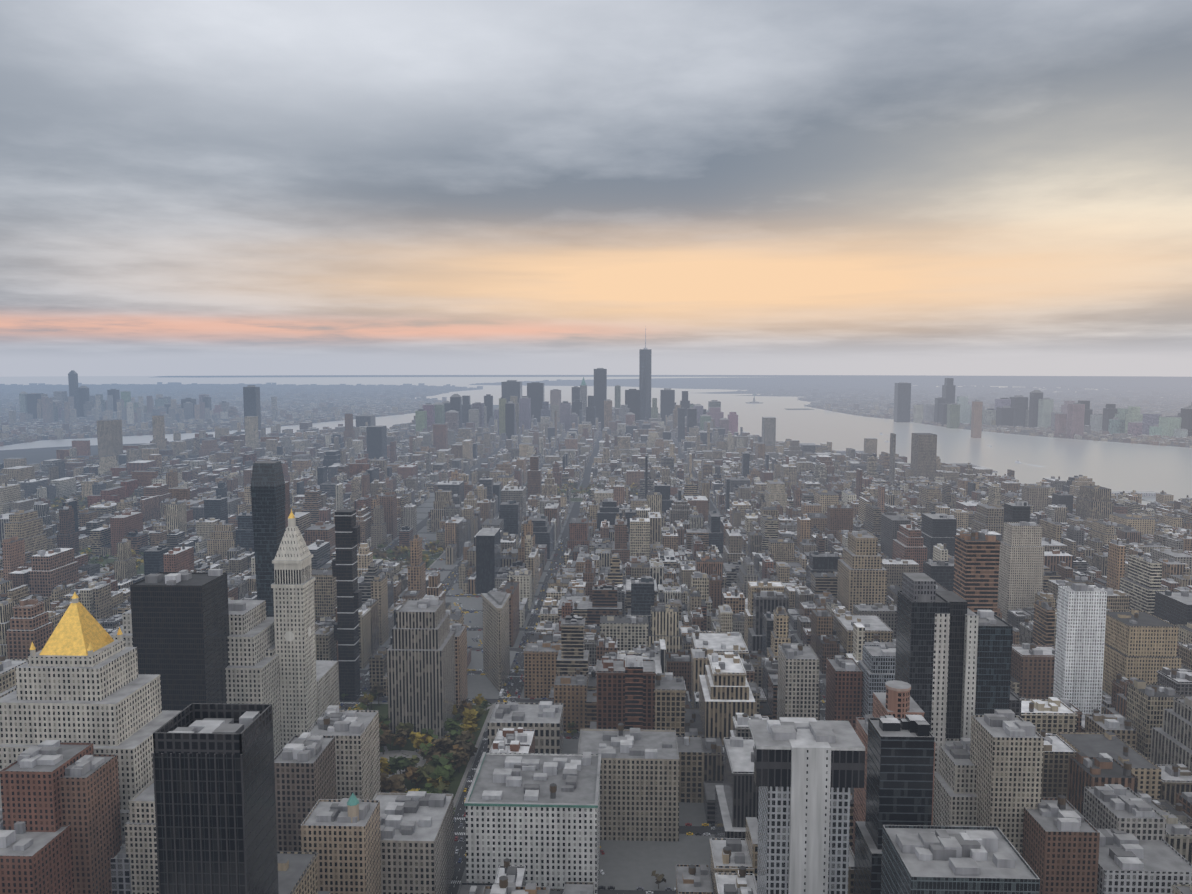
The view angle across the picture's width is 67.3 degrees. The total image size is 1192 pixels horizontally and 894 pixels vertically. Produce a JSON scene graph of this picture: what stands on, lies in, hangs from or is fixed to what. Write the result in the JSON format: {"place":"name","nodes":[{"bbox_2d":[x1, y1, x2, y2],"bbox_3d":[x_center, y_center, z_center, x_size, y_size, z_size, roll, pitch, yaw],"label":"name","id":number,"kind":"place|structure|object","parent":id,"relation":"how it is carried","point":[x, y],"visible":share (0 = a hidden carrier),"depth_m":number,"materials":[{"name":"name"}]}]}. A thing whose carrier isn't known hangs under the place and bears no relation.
{"place":"outdoors","nodes":[
{"label":"outdoors","id":0,"kind":"place"},
{"bbox_2d":[89,490,633,806],"bbox_3d":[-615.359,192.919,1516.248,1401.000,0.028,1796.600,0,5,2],"label":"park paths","id":1,"kind":"structure","parent":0,"point":[396,753],"depth_m":763.92,"materials":[{"name":"grey concrete"}]},
{"bbox_2d":[0,379,1191,447],"bbox_3d":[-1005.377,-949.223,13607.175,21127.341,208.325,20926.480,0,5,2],"label":"land","id":2,"kind":"structure","parent":0,"point":[314,403],"depth_m":8101.16,"materials":[{"name":"grey"}]},
{"bbox_2d":[0,376,1191,504],"bbox_3d":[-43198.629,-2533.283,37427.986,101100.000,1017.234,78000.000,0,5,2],"label":"water","id":3,"kind":"structure","parent":0,"point":[1116,466],"depth_m":4218.37,"materials":[{"name":"grey liquid"}]},
{"bbox_2d":[0,375,1191,893],"bbox_3d":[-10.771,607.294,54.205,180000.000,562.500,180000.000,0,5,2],"label":"ground","id":4,"kind":"structure","parent":0,"point":[36,455],"depth_m":3602.68,"materials":[{"name":"grey asphalt"}]},
{"bbox_2d":[0,407,1023,497],"bbox_3d":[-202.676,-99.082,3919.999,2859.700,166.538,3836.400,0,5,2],"label":"distant city buildings","id":5,"kind":"structure","parent":4,"relation":"on","point":[467,447],"depth_m":2981.79,"materials":[{"name":"grey concrete"}]},
{"bbox_2d":[339,537,824,893],"bbox_3d":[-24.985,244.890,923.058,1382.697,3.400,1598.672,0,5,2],"label":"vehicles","id":6,"kind":"object","parent":4,"relation":"on","point":[502,691],"visible":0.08,"depth_m":926.42,"materials":[{"name":"paint"}]},
{"bbox_2d":[340,565,825,893],"bbox_3d":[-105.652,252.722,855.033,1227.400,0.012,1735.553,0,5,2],"label":"cars","id":7,"kind":"object","parent":4,"relation":"on","point":[485,739],"visible":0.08,"depth_m":875.51,"materials":[{"name":"paint"}]},
{"bbox_2d":[0,433,1191,893],"bbox_3d":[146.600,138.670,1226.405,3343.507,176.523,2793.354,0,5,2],"label":"city buildings","id":8,"kind":"structure","parent":4,"relation":"on","point":[662,605],"depth_m":1152.65,"materials":[{"name":"grey concrete"}]},
{"bbox_2d":[50,478,1151,890],"bbox_3d":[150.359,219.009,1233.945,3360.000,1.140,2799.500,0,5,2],"label":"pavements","id":9,"kind":"structure","parent":4,"relation":"on","point":[624,864],"depth_m":641.48,"materials":[{"name":"grey concrete"}]},
{"bbox_2d":[45,482,680,888],"bbox_3d":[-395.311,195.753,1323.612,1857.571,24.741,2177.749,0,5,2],"label":"trees","id":10,"kind":"object","parent":9,"relation":"on","point":[443,756],"visible":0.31,"depth_m":758.94,"materials":[{"name":"green plant"}]},
{"bbox_2d":[0,461,1191,893],"bbox_3d":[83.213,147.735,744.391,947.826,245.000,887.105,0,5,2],"label":"skyscrapers","id":11,"kind":"structure","parent":9,"relation":"on","point":[192,733],"depth_m":545.54,"materials":[{"name":"grey concrete"}]},
{"bbox_2d":[30,509,294,655],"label":"gilded roofs","id":12,"kind":"structure","parent":11,"relation":"on","point":[79,630],"depth_m":554.55,"materials":[{"name":"gold metal"}]},
{"bbox_2d":[19,328,1191,506],"bbox_3d":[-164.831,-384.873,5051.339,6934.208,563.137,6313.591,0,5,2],"label":"distant skyscrapers","id":13,"kind":"structure","parent":4,"relation":"on","point":[1072,418],"depth_m":4410.83,"materials":[{"name":"grey concrete"}]},
{"bbox_2d":[799,443,1157,496],"bbox_3d":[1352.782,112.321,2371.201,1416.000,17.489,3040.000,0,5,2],"label":"piers","id":14,"kind":"structure","parent":4,"relation":"on","point":[1143,493],"depth_m":2284.43,"materials":[{"name":"grey concrete"}]},
{"bbox_2d":[0,0,1191,376],"label":"sky","id":15,"kind":"structure","parent":0,"point":[188,187],"materials":[{"name":"grey"}]},
{"bbox_2d":[913,385,1097,391],"bbox_3d":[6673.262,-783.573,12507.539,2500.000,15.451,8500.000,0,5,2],"label":"newark bay","id":16,"kind":"object","parent":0,"point":[990,386],"visible":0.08,"depth_m":15476.51,"materials":[{"name":"liquid"}]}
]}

